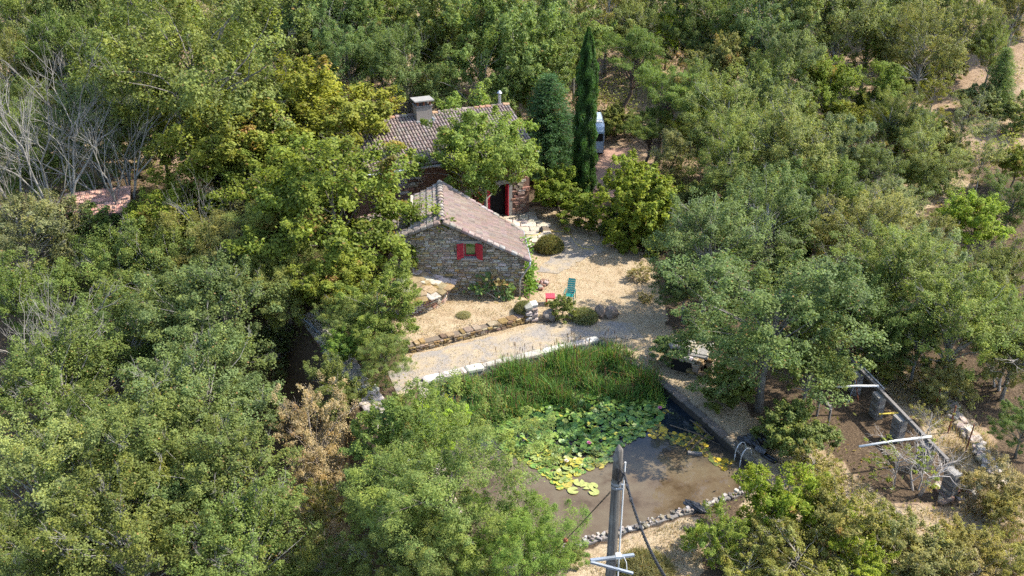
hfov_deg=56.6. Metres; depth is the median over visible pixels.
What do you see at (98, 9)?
oak tree
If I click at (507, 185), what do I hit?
door
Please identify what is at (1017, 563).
shrub
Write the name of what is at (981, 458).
tumbled wall
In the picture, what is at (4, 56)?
oak tree
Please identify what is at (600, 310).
boulder
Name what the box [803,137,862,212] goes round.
oak tree
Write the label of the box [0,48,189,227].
dead tree
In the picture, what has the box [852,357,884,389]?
steel rail
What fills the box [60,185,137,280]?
tiled shed
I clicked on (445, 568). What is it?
willow tree
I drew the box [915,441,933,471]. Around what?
block pillar
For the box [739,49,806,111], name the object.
oak tree
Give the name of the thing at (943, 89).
walnut tree
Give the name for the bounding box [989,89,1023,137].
shrub
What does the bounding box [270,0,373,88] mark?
oak tree
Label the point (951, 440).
dry grass
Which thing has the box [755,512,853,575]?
shrub
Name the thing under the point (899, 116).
oak tree
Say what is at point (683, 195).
shrub
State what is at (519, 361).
bulrush heads
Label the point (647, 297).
dry bush
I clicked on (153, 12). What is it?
oak tree
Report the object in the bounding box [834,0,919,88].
oak tree
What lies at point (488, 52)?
ash tree
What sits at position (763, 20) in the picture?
oak tree
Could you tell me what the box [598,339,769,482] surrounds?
pond wall
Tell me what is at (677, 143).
poplar tree
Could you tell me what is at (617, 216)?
shrub
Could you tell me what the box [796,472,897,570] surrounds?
shrub
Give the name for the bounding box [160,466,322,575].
oak tree
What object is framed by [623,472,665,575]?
overhead cable
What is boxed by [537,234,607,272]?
yard track
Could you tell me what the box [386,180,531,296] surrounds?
stone cottage
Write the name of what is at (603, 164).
dirt track
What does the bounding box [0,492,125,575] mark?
oak tree
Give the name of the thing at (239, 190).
walnut tree
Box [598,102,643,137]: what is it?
shrub
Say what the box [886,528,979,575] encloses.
shrub
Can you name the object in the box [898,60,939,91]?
shrub
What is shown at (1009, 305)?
oak tree
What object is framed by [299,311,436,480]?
retaining wall
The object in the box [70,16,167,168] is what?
oak tree
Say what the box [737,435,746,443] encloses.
plastic sheet
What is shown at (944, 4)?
oak tree
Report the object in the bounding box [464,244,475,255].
window
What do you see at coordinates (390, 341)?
acacia tree
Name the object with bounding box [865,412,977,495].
dead tree
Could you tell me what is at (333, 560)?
oak tree
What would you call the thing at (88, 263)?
oak tree
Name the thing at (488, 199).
door
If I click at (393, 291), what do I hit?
acacia tree
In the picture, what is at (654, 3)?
oak tree
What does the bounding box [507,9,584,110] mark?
ash tree
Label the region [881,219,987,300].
oak tree
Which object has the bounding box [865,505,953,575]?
shrub
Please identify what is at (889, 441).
white pipe
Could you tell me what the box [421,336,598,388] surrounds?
pond wall
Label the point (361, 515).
willow tree
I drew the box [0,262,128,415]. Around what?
dead tree
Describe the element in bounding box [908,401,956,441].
sapling
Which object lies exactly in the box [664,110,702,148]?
shrub
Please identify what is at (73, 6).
oak tree
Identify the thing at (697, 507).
plastic sheet
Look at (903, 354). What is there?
oak tree
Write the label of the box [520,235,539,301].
vine
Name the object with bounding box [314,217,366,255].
walnut tree
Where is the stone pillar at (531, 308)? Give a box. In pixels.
[524,300,538,321]
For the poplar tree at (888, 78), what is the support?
on the ground at (858, 426)
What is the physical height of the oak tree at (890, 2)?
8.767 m
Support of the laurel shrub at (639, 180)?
on the ground at (858, 426)
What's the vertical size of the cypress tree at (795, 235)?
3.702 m
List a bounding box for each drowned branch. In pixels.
[670,425,718,444]
[687,433,710,452]
[690,420,714,439]
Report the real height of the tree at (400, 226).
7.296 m
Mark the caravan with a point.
(600, 125)
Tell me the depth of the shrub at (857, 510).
31.07 m
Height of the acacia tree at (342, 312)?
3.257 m
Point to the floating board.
(694, 453)
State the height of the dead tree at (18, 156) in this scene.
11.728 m
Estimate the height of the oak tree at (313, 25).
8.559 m
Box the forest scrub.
[1,0,1023,185]
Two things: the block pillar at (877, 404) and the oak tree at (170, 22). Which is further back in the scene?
the oak tree at (170, 22)
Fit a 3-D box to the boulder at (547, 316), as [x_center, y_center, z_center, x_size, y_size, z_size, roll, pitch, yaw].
[1.764,1.351,45.327,0.674,0.805,0.598,0,27,0]
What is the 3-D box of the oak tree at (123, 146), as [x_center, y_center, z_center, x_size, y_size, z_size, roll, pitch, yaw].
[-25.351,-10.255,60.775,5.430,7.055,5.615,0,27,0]
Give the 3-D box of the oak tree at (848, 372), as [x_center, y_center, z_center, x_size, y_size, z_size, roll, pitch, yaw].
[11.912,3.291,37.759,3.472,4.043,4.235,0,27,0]
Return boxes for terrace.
[499,212,551,248]
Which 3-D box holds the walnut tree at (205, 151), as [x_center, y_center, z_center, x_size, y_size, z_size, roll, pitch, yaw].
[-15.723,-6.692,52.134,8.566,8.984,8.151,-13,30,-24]
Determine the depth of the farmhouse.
55.03 m
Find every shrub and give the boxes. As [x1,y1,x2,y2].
[531,163,592,210]
[554,540,584,570]
[556,196,599,231]
[589,148,685,257]
[596,211,635,234]
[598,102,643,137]
[646,335,673,366]
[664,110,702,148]
[676,180,714,216]
[679,496,749,569]
[696,363,756,413]
[716,533,783,575]
[731,459,827,539]
[739,510,808,575]
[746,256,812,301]
[749,396,845,457]
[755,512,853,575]
[764,470,856,549]
[787,438,847,491]
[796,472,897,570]
[816,525,901,575]
[842,492,907,551]
[847,87,897,123]
[848,349,905,384]
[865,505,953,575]
[877,136,911,162]
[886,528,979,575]
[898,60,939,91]
[914,356,981,412]
[921,165,960,196]
[926,50,969,81]
[926,126,971,166]
[929,512,1011,574]
[949,82,1002,118]
[951,541,1014,575]
[958,453,1023,510]
[970,524,1023,575]
[980,483,1023,538]
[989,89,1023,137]
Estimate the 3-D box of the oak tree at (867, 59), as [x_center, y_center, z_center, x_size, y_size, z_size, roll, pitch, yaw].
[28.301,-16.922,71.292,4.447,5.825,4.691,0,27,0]
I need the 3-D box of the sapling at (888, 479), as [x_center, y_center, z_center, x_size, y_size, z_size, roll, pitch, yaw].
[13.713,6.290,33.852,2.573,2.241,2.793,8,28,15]
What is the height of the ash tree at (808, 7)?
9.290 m
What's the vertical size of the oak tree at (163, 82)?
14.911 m
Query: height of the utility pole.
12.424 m
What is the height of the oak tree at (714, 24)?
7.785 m
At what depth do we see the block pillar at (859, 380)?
39.39 m
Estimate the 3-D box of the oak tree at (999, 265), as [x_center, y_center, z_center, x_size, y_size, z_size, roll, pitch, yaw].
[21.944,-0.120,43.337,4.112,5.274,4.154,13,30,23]
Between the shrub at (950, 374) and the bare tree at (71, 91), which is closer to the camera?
the shrub at (950, 374)
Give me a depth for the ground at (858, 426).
43.46 m
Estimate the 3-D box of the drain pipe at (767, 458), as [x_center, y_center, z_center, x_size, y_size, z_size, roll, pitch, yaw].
[9.625,6.411,35.724,0.105,0.125,0.603,-20,33,-34]
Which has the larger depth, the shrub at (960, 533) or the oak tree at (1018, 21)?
the oak tree at (1018, 21)
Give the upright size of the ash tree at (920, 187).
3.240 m
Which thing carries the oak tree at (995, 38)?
on the ground at (858, 426)
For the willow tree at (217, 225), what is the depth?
46.62 m
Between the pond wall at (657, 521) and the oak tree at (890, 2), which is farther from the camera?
the oak tree at (890, 2)
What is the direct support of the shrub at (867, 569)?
on the ground at (858, 426)
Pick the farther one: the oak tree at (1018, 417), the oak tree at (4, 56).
the oak tree at (4, 56)
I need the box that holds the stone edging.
[529,231,593,249]
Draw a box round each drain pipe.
[761,454,774,462]
[765,452,778,462]
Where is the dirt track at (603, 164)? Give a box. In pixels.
[594,147,630,196]
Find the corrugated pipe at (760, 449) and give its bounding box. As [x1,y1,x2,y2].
[755,445,766,454]
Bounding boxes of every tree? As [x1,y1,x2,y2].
[0,0,65,110]
[0,27,63,105]
[0,32,140,275]
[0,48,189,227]
[0,70,56,262]
[0,74,56,180]
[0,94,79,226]
[0,185,109,314]
[0,242,40,314]
[0,244,130,363]
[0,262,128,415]
[0,307,137,471]
[0,402,135,575]
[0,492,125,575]
[1,0,89,92]
[7,379,152,496]
[9,8,113,141]
[19,450,224,575]
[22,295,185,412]
[23,360,212,514]
[25,0,146,79]
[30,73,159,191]
[40,212,172,329]
[47,195,135,264]
[50,284,175,410]
[60,0,318,210]
[60,82,135,180]
[68,0,170,89]
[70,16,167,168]
[87,0,202,37]
[91,220,240,349]
[108,316,293,481]
[111,76,195,189]
[119,454,240,575]
[120,181,219,264]
[120,286,208,385]
[122,245,295,412]
[135,401,304,559]
[137,0,211,74]
[139,189,286,320]
[144,86,296,205]
[157,159,256,313]
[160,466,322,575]
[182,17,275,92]
[184,0,281,68]
[192,126,312,219]
[217,193,327,296]
[218,130,455,292]
[229,51,289,122]
[230,0,340,69]
[233,239,325,332]
[239,51,406,204]
[243,320,295,387]
[256,489,328,566]
[265,20,334,101]
[268,369,363,509]
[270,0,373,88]
[271,0,338,64]
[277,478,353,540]
[284,245,383,329]
[285,525,374,575]
[303,16,389,100]
[303,351,373,421]
[311,292,383,354]
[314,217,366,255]
[320,322,364,368]
[322,256,425,363]
[332,0,416,88]
[336,366,567,575]
[337,464,454,566]
[338,376,471,470]
[338,462,395,515]
[347,502,473,575]
[353,10,408,88]
[355,17,456,113]
[356,212,409,280]
[356,330,419,391]
[368,0,441,59]
[368,494,514,575]
[386,387,472,467]
[398,0,499,108]
[399,0,446,18]
[405,19,464,108]
[409,81,547,207]
[416,14,529,118]
[437,0,562,110]
[438,0,523,84]
[457,485,595,575]
[497,0,573,41]
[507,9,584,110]
[520,71,575,179]
[529,0,617,58]
[549,27,604,103]
[569,0,640,76]
[571,27,599,201]
[581,25,668,119]
[591,0,666,11]
[601,0,667,80]
[616,0,674,54]
[618,104,687,168]
[629,60,720,164]
[641,186,779,328]
[646,126,695,193]
[648,256,719,320]
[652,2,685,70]
[653,0,757,46]
[653,248,901,412]
[661,8,731,68]
[665,54,725,123]
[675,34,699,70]
[677,51,727,118]
[678,29,758,114]
[679,62,773,193]
[686,103,775,206]
[692,0,767,98]
[697,160,824,283]
[710,0,804,65]
[712,103,798,177]
[717,160,791,240]
[723,55,819,161]
[729,20,827,102]
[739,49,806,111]
[739,82,848,191]
[740,150,824,243]
[754,0,850,78]
[770,320,861,407]
[780,152,869,257]
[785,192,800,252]
[790,0,894,88]
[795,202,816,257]
[795,253,907,356]
[796,53,863,119]
[801,99,828,136]
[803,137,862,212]
[803,181,917,257]
[805,111,892,210]
[812,214,884,284]
[820,98,873,142]
[825,214,955,343]
[832,142,911,209]
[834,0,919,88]
[835,285,934,367]
[841,0,928,73]
[854,58,910,116]
[857,173,936,232]
[858,26,919,92]
[861,83,930,170]
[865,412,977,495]
[872,0,978,103]
[874,0,942,45]
[875,103,945,169]
[879,307,949,383]
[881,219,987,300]
[891,260,1023,391]
[892,112,974,200]
[893,156,934,201]
[902,211,960,260]
[903,63,957,118]
[905,109,951,144]
[917,0,968,44]
[923,0,1005,80]
[930,187,1016,265]
[938,92,1003,160]
[944,125,1013,194]
[945,307,1023,391]
[947,233,1023,313]
[956,284,1023,374]
[965,15,1017,87]
[971,0,1022,40]
[976,47,1019,109]
[977,313,1023,400]
[980,167,1023,241]
[982,0,1023,53]
[983,143,1023,193]
[987,396,1023,458]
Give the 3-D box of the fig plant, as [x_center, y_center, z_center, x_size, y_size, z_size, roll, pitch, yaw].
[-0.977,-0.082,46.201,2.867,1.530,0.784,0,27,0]
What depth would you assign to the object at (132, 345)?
43.14 m
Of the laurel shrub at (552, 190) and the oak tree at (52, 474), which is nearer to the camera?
the oak tree at (52, 474)
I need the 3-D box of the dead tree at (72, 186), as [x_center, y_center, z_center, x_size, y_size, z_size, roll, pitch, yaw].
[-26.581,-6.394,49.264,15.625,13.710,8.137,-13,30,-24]
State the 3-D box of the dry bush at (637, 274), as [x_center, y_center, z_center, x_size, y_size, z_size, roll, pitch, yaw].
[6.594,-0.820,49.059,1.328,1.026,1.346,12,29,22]
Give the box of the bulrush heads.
[434,328,659,421]
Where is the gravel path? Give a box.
[389,320,643,394]
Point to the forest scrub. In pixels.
(1008, 134)
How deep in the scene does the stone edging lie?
53.92 m
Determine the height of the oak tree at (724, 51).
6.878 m
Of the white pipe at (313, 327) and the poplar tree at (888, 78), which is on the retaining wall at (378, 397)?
the white pipe at (313, 327)
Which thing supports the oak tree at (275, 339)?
on the ground at (858, 426)
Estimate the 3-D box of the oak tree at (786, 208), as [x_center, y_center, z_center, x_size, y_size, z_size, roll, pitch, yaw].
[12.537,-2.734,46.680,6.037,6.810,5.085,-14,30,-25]
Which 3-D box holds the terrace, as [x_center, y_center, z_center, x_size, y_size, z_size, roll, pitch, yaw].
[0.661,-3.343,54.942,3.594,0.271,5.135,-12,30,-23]
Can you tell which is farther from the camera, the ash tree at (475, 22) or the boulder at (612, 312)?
the ash tree at (475, 22)
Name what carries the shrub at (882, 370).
on the ground at (858, 426)
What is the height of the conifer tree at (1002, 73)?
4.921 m
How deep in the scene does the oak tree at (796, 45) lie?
63.47 m
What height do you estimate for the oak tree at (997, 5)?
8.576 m
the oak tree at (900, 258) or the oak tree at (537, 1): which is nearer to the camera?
the oak tree at (900, 258)
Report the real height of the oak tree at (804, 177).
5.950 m
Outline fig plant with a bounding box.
[463,271,520,300]
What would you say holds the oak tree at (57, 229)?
on the ground at (858, 426)
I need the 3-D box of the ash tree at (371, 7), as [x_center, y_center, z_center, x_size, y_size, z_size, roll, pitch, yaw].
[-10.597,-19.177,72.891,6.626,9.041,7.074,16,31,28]
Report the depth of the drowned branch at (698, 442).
37.04 m
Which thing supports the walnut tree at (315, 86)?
on the ground at (858, 426)
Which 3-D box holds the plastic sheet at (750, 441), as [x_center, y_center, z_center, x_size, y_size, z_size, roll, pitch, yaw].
[9.434,5.813,36.431,1.031,0.602,0.708,17,32,30]
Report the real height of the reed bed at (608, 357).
1.580 m
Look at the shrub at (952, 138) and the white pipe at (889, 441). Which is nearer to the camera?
the white pipe at (889, 441)
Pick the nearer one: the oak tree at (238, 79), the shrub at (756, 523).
the shrub at (756, 523)
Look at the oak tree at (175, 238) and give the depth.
46.94 m
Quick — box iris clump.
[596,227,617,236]
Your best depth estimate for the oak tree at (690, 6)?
72.12 m
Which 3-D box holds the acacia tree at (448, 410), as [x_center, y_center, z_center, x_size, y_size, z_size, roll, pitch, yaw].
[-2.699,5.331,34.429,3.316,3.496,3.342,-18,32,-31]
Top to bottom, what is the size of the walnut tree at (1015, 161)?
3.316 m
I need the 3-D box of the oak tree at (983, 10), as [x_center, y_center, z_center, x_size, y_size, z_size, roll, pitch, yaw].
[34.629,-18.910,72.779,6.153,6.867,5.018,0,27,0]
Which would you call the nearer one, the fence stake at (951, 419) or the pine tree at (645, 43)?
the fence stake at (951, 419)
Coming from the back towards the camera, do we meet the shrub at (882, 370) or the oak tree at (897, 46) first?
the oak tree at (897, 46)
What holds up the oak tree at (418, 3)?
on the ground at (858, 426)
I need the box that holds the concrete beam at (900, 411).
[848,357,948,461]
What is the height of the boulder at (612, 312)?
0.753 m
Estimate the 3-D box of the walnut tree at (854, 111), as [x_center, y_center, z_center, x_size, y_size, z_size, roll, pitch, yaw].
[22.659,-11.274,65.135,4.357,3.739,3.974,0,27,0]
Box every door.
[477,190,489,208]
[505,184,508,215]
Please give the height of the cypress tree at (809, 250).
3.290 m
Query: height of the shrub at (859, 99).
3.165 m
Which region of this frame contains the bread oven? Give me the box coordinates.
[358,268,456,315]
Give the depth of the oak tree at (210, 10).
69.54 m
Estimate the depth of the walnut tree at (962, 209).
48.40 m
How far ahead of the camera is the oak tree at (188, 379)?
37.44 m
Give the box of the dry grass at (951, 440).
[283,160,1023,575]
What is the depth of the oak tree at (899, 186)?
50.45 m
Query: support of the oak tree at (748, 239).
on the ground at (858, 426)
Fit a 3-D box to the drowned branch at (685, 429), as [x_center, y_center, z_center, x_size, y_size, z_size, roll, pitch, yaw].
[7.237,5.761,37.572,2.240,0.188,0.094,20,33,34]
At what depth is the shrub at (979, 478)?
32.88 m
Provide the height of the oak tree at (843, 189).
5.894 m
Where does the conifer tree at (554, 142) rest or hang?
on the ground at (858, 426)
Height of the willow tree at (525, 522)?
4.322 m
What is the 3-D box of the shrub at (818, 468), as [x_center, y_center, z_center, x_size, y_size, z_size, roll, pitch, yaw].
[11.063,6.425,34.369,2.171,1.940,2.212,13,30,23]
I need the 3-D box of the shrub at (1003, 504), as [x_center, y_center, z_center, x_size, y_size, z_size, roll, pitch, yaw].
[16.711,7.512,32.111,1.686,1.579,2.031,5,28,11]
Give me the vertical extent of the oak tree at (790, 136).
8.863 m
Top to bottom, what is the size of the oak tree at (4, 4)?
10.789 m
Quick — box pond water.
[430,349,753,565]
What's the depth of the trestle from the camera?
39.05 m
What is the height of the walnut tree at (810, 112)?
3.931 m
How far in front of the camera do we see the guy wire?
23.87 m
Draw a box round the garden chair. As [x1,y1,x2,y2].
[564,278,575,300]
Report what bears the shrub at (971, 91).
on the ground at (858, 426)
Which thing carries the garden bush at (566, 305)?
on the ground at (858, 426)
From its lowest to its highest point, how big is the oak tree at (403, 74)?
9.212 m
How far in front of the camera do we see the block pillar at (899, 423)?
36.42 m
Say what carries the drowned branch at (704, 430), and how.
on the pond water
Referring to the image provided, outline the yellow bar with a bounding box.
[879,412,897,416]
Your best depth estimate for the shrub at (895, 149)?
63.40 m
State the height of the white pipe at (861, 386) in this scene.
0.121 m
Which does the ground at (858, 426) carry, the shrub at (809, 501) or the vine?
the shrub at (809, 501)
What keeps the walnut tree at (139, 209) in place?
on the ground at (858, 426)
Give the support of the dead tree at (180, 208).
on the ground at (858, 426)
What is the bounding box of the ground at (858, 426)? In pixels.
[0,0,1023,575]
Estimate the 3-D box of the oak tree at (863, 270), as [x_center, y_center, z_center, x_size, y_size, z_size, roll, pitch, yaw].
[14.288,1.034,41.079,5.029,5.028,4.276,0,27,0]
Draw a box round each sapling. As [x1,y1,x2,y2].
[862,434,939,492]
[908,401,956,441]
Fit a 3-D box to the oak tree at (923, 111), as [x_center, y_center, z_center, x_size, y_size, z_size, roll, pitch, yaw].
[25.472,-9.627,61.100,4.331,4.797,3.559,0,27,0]
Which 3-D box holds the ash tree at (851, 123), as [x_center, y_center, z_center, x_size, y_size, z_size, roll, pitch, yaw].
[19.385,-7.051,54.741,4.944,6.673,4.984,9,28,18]
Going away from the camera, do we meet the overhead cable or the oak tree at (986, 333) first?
the overhead cable
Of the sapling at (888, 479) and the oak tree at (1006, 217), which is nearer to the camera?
the sapling at (888, 479)
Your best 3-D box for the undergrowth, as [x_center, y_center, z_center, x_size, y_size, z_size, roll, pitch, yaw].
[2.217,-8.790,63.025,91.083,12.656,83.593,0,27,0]
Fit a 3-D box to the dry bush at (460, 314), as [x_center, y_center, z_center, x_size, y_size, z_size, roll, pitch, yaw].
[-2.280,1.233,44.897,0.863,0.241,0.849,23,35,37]
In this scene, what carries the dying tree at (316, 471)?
on the ground at (858, 426)
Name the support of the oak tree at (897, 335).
on the ground at (858, 426)
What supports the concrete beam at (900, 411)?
on the block pillar at (859, 380)
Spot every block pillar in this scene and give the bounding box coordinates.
[847,369,863,395]
[868,391,885,419]
[889,413,907,443]
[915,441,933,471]
[940,466,961,497]
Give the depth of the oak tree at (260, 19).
68.72 m
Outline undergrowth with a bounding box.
[0,0,1023,575]
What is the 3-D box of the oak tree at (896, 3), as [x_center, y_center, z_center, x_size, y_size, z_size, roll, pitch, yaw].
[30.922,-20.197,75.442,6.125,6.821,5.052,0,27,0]
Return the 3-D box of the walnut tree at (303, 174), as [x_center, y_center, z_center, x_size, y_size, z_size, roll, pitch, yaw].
[-7.928,-3.633,45.911,10.781,9.271,10.011,0,27,0]
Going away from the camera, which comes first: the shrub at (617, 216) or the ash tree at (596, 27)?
the shrub at (617, 216)
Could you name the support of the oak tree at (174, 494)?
on the ground at (858, 426)
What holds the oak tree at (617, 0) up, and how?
on the ground at (858, 426)
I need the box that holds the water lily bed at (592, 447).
[490,389,666,494]
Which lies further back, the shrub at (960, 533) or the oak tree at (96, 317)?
the oak tree at (96, 317)
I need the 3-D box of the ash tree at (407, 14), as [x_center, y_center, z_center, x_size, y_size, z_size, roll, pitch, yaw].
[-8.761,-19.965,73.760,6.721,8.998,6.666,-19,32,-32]
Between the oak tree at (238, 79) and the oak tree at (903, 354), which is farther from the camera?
the oak tree at (238, 79)
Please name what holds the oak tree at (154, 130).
on the ground at (858, 426)
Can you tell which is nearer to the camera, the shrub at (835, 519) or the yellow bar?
the shrub at (835, 519)
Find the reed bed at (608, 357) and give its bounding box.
[430,336,670,436]
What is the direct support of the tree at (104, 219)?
on the ground at (858, 426)
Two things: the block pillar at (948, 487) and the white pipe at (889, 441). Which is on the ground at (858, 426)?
the block pillar at (948, 487)
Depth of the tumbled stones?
33.68 m
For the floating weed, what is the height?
0.019 m
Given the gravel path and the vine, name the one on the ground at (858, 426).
the gravel path
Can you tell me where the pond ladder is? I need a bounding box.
[734,442,751,466]
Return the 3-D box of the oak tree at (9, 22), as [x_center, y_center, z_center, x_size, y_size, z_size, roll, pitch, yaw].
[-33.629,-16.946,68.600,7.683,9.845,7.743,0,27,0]
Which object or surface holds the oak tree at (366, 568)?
on the ground at (858, 426)
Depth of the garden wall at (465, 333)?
43.79 m
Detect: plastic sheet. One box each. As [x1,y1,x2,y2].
[683,499,711,513]
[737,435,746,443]
[744,431,769,449]
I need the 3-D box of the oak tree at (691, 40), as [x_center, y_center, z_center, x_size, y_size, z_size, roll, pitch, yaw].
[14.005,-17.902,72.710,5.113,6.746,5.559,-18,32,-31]
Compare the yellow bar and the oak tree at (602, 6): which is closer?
the yellow bar
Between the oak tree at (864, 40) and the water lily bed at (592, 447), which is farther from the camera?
the oak tree at (864, 40)
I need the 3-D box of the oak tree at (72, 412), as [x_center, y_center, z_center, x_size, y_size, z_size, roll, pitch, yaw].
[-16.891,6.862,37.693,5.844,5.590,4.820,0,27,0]
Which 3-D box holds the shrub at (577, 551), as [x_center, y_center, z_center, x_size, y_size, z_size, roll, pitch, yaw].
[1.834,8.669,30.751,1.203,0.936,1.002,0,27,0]
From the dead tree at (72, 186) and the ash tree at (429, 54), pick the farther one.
the ash tree at (429, 54)
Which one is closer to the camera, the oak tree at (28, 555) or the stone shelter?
the oak tree at (28, 555)
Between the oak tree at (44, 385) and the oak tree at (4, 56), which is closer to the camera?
the oak tree at (44, 385)
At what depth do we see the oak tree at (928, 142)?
54.85 m
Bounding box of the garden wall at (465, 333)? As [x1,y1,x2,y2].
[407,313,530,352]
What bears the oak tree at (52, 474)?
on the ground at (858, 426)
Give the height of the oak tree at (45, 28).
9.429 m
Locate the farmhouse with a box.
[328,90,536,222]
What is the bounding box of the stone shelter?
[666,339,715,377]
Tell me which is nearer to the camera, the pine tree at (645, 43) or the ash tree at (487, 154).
the ash tree at (487, 154)
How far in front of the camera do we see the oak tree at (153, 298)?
43.86 m
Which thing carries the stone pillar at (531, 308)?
on the ground at (858, 426)
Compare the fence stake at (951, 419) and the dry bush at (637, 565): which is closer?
the dry bush at (637, 565)
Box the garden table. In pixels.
[545,293,554,305]
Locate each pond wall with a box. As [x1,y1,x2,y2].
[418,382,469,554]
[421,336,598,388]
[479,485,762,574]
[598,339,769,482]
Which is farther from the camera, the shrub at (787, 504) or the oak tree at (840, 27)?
the oak tree at (840, 27)
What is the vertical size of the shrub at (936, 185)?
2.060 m
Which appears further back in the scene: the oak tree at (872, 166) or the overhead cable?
the oak tree at (872, 166)
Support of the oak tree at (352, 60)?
on the ground at (858, 426)
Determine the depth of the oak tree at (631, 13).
73.00 m
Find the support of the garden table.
on the ground at (858, 426)
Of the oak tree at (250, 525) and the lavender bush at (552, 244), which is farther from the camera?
the lavender bush at (552, 244)
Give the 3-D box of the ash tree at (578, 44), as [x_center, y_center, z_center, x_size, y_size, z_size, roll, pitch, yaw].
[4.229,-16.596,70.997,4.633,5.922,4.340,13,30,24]
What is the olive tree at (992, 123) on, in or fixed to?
on the ground at (858, 426)
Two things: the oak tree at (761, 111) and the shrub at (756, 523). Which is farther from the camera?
the oak tree at (761, 111)
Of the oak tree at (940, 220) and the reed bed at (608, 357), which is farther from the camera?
the oak tree at (940, 220)
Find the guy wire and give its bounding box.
[551,491,610,555]
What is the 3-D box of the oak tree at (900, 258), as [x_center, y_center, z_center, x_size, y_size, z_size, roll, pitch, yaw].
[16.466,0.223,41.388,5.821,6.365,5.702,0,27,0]
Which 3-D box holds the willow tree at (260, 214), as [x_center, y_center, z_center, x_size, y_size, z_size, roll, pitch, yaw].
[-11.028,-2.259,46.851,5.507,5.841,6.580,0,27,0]
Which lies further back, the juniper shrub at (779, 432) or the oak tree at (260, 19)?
the oak tree at (260, 19)
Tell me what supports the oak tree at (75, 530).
on the ground at (858, 426)
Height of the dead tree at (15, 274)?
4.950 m
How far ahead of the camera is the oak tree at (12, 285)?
45.66 m
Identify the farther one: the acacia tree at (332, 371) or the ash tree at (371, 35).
the ash tree at (371, 35)
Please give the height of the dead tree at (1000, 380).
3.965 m
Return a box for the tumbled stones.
[932,472,979,504]
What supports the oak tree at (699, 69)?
on the ground at (858, 426)
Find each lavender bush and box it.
[513,300,529,314]
[533,233,565,254]
[570,305,598,325]
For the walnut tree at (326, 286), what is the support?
on the ground at (858, 426)
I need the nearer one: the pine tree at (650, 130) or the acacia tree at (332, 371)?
the acacia tree at (332, 371)
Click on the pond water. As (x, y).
(664, 477)
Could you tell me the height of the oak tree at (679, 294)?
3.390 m
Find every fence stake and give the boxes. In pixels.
[947,406,956,432]
[965,425,974,451]
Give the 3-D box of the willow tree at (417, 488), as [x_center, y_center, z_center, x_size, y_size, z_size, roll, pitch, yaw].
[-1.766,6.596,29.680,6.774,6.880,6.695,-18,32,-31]
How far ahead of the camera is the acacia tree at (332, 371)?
38.49 m
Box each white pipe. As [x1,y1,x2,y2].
[299,314,320,334]
[838,385,878,387]
[858,435,931,447]
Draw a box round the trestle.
[848,380,858,402]
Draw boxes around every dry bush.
[455,310,471,319]
[616,545,679,575]
[626,260,651,281]
[637,290,656,303]
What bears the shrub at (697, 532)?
on the ground at (858, 426)
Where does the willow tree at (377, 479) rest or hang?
on the ground at (858, 426)
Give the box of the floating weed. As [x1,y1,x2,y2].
[647,409,734,470]
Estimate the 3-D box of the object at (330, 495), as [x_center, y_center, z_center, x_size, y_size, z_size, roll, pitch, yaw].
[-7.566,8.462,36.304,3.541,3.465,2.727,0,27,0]
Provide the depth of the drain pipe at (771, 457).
35.73 m
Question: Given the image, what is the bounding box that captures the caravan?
[580,112,604,156]
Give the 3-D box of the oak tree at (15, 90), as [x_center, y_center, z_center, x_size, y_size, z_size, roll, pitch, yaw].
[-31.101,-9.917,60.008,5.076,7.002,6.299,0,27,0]
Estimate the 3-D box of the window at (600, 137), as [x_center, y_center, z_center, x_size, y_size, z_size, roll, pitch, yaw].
[5.436,-10.101,63.761,1.350,0.520,0.030,0,27,0]
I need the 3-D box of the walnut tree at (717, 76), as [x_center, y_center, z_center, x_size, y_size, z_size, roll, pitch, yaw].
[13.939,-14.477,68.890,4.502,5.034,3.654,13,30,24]
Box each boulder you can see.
[542,308,555,321]
[594,304,605,318]
[605,305,618,319]
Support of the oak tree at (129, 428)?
on the ground at (858, 426)
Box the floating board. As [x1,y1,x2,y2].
[688,451,701,455]
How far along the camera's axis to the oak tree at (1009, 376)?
37.90 m
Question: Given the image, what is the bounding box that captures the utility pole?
[590,445,634,575]
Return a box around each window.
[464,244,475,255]
[596,134,602,140]
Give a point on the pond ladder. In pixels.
(742, 453)
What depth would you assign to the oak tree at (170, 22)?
69.02 m
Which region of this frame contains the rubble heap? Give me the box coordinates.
[536,278,549,289]
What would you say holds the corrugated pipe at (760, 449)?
on the drain pipe at (771, 457)
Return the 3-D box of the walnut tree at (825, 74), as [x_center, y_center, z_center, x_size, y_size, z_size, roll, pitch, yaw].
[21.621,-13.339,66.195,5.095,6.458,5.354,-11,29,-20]
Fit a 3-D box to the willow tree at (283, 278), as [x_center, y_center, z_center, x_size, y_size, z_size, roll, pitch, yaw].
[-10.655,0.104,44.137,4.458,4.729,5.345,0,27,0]
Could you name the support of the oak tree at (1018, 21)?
on the ground at (858, 426)
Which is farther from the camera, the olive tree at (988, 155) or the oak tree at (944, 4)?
the oak tree at (944, 4)
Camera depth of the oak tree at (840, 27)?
68.51 m
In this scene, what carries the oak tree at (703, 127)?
on the ground at (858, 426)
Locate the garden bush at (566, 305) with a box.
[544,294,577,324]
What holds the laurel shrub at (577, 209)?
on the ground at (858, 426)
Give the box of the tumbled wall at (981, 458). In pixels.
[935,390,1010,491]
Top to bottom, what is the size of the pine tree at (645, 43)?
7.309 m
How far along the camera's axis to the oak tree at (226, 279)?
41.23 m

